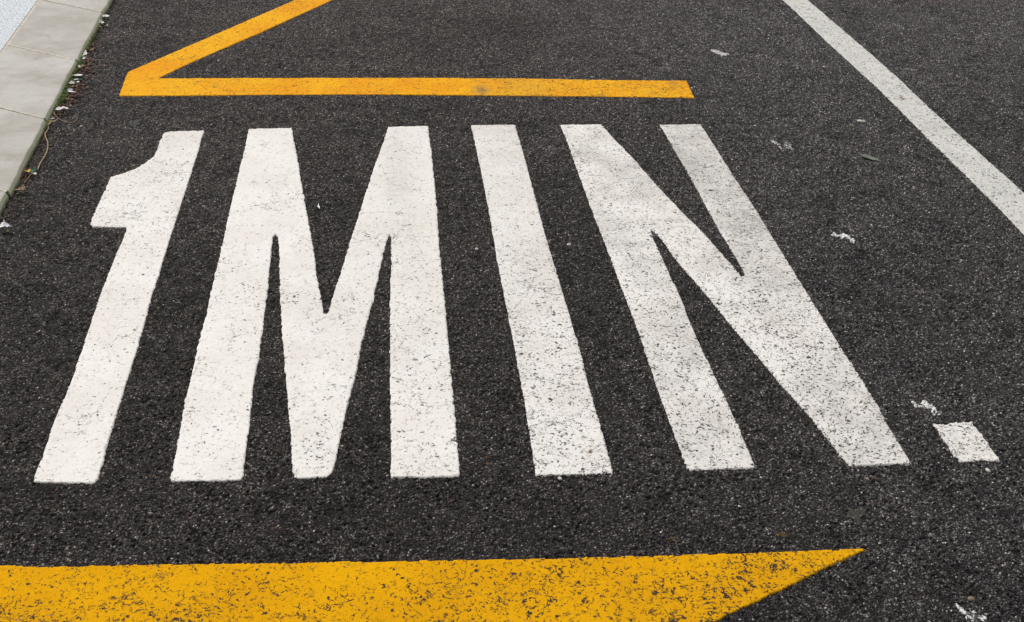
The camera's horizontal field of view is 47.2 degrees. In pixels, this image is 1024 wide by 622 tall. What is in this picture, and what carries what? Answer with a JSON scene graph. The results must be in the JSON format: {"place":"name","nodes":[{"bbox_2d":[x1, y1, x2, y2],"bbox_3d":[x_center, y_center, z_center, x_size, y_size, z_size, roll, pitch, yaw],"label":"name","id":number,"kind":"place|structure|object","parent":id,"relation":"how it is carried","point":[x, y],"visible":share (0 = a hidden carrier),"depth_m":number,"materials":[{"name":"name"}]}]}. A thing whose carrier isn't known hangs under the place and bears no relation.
{"place":"outdoors","nodes":[
{"label":"outdoors","id":0,"kind":"place"},
{"bbox_2d":[0,0,36,51],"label":"pavement","id":1,"kind":"structure","parent":0,"point":[13,14],"depth_m":4.97,"materials":[{"name":"grey concrete"}]},
{"bbox_2d":[128,119,140,126],"bbox_3d":[-1.314,-0.654,4.090,0.041,0.007,0.068,-1,31,-6],"label":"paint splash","id":2,"kind":"object","parent":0,"point":[135,123],"visible":1,"depth_m":4.08,"materials":[{"name":"grey paint"}]},
{"bbox_2d":[0,0,1023,621],"bbox_3d":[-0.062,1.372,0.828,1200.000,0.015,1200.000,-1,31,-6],"label":"road","id":3,"kind":"structure","parent":0,"point":[916,292],"depth_m":3.19,"materials":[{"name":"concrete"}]},
{"bbox_2d":[0,191,8,216],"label":"kerb stone","id":4,"kind":"object","parent":3,"relation":"on","point":[4,198],"visible":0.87,"depth_m":3.50,"materials":[{"name":"concrete"}]},
{"bbox_2d":[0,0,40,55],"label":"mortar seam","id":5,"kind":"object","parent":3,"relation":"on","point":[20,26],"visible":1,"depth_m":4.84,"materials":[{"name":"beige concrete"}]},
{"bbox_2d":[0,108,46,198],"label":"kerb stone","id":6,"kind":"object","parent":3,"relation":"on","point":[21,135],"visible":0.84,"depth_m":3.84,"materials":[{"name":"concrete"}]},
{"bbox_2d":[0,45,77,121],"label":"kerb stone","id":7,"kind":"object","parent":3,"relation":"on","point":[33,83],"visible":0.77,"depth_m":4.33,"materials":[{"name":"concrete"}]},
{"bbox_2d":[37,117,52,169],"bbox_3d":[-1.548,-0.562,3.902,0.021,0.008,0.442,-5,32,-13],"label":"dry stem","id":8,"kind":"object","parent":3,"relation":"on","point":[47,147],"visible":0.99,"depth_m":3.86,"materials":[{"name":"plant"}]},
{"bbox_2d":[8,0,103,62],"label":"kerb stone","id":9,"kind":"object","parent":3,"relation":"on","point":[58,30],"visible":0.77,"depth_m":4.83,"materials":[{"name":"concrete"}]},
{"bbox_2d":[0,0,118,219],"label":"grit","id":10,"kind":"object","parent":3,"relation":"on","point":[18,186],"visible":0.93,"depth_m":3.78,"materials":[{"name":"grey gravel"}]},
{"bbox_2d":[20,39,106,181],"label":"leaf litter","id":11,"kind":"object","parent":3,"relation":"on","point":[73,86],"visible":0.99,"depth_m":4.36,"materials":[{"name":"brown plant"}]},
{"bbox_2d":[43,0,111,14],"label":"kerb stone","id":12,"kind":"object","parent":3,"relation":"on","point":[102,6],"visible":0.51,"depth_m":5.14,"materials":[{"name":"concrete"}]},
{"bbox_2d":[42,0,112,133],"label":"moss","id":13,"kind":"object","parent":3,"relation":"on","point":[63,98],"visible":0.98,"depth_m":4.37,"materials":[{"name":"green plant"}]},
{"bbox_2d":[34,130,203,484],"bbox_3d":[-1.084,-0.128,3.234,0.258,0.010,1.897,-1,31,-6],"label":"painted digit","id":14,"kind":"object","parent":3,"relation":"on","point":[134,202],"visible":1,"depth_m":3.04,"materials":[{"name":"white paint"}]},
{"bbox_2d":[170,126,459,482],"bbox_3d":[-0.510,-0.143,3.304,0.628,0.011,1.953,-1,31,-6],"label":"painted letter","id":15,"kind":"object","parent":3,"relation":"on","point":[322,350],"visible":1,"depth_m":3.01,"materials":[{"name":"white paint"}]},
{"bbox_2d":[119,0,693,98],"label":"zigzag line","id":16,"kind":"object","parent":3,"relation":"on","point":[146,80],"visible":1,"depth_m":4.51,"materials":[{"name":"yellow paint"}]},
{"bbox_2d":[0,549,864,621],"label":"zigzag line","id":17,"kind":"object","parent":3,"relation":"on","point":[700,588],"visible":1,"depth_m":2.21,"materials":[{"name":"yellow paint"}]},
{"bbox_2d":[471,125,612,476],"bbox_3d":[0.036,-0.154,3.362,0.176,0.010,1.970,-1,31,-6],"label":"painted letter","id":18,"kind":"object","parent":3,"relation":"on","point":[562,417],"visible":1,"depth_m":3.04,"materials":[{"name":"white paint"}]},
{"bbox_2d":[561,124,910,471],"bbox_3d":[0.533,-0.163,3.414,0.529,0.010,1.974,-1,31,-6],"label":"painted letter","id":19,"kind":"object","parent":3,"relation":"on","point":[770,318],"visible":1,"depth_m":3.17,"materials":[{"name":"white paint"}]},
{"bbox_2d":[775,532,788,537],"bbox_3d":[0.550,0.457,2.386,0.029,0.006,0.017,-1,31,-6],"label":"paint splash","id":20,"kind":"object","parent":3,"relation":"on","point":[783,535],"visible":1,"depth_m":2.38,"materials":[{"name":"paint"}]},
{"bbox_2d":[782,142,792,149],"bbox_3d":[0.972,-0.582,4.140,0.038,0.007,0.078,-1,31,-6],"label":"paint splash","id":21,"kind":"object","parent":3,"relation":"on","point":[786,144],"visible":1,"depth_m":4.14,"materials":[{"name":"white paint"}]},
{"bbox_2d":[831,232,840,237],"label":"paint splash","id":22,"kind":"object","parent":3,"relation":"on","point":[834,234],"visible":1,"depth_m":3.55,"materials":[{"name":"white paint"}]},
{"bbox_2d":[839,233,850,238],"bbox_3d":[1.007,-0.224,3.552,0.036,0.008,0.044,-1,31,-6],"label":"paint splash","id":23,"kind":"object","parent":3,"relation":"on","point":[844,235],"visible":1,"depth_m":3.55,"materials":[{"name":"white paint"}]},
{"bbox_2d":[858,153,880,160],"bbox_3d":[1.240,-0.532,4.067,0.086,0.003,0.031,23,35,17],"label":"fallen leaf","id":24,"kind":"object","parent":3,"relation":"on","point":[869,157],"visible":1,"depth_m":4.07,"materials":[{"name":"beige plant"}]},
{"bbox_2d":[783,0,1023,234],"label":"lane line","id":25,"kind":"object","parent":3,"relation":"on","point":[996,187],"visible":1,"depth_m":4.41,"materials":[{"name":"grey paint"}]},
{"bbox_2d":[911,401,924,408],"bbox_3d":[0.969,0.226,2.803,0.025,0.007,0.032,-1,31,-6],"label":"paint splash","id":26,"kind":"object","parent":3,"relation":"on","point":[915,405],"visible":1,"depth_m":2.80,"materials":[{"name":"white paint"}]},
{"bbox_2d":[921,400,936,415],"bbox_3d":[0.996,0.232,2.793,0.027,0.006,0.067,-7,32,-15],"label":"paint splash","id":27,"kind":"object","parent":3,"relation":"on","point":[924,403],"visible":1,"depth_m":2.79,"materials":[{"name":"white paint"}]},
{"bbox_2d":[956,603,968,619],"bbox_3d":[0.854,0.570,2.223,0.013,0.007,0.045,-7,32,-15],"label":"paint splash","id":28,"kind":"object","parent":3,"relation":"on","point":[963,611],"visible":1,"depth_m":2.22,"materials":[{"name":"white paint"}]},
{"bbox_2d":[933,422,998,462],"bbox_3d":[1.036,0.300,2.682,0.104,0.008,0.148,-1,31,-6],"label":"painted full stop","id":29,"kind":"object","parent":3,"relation":"on","point":[957,434],"visible":1,"depth_m":2.68,"materials":[{"name":"white paint"}]},
{"bbox_2d":[969,610,986,621],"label":"paint splash","id":30,"kind":"object","parent":3,"relation":"on","point":[974,616],"visible":1,"depth_m":2.21,"materials":[{"name":"white paint"}]},
{"bbox_2d":[827,82,836,86],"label":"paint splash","id":31,"kind":"object","parent":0,"point":[833,84],"visible":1,"depth_m":4.71,"materials":[{"name":"grey paint"}]},
{"bbox_2d":[847,506,866,525],"bbox_3d":[0.717,0.427,2.452,0.039,0.008,0.066,16,34,21],"label":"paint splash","id":32,"kind":"object","parent":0,"point":[857,514],"visible":1,"depth_m":2.45,"materials":[{"name":"grey paint"}]}
]}

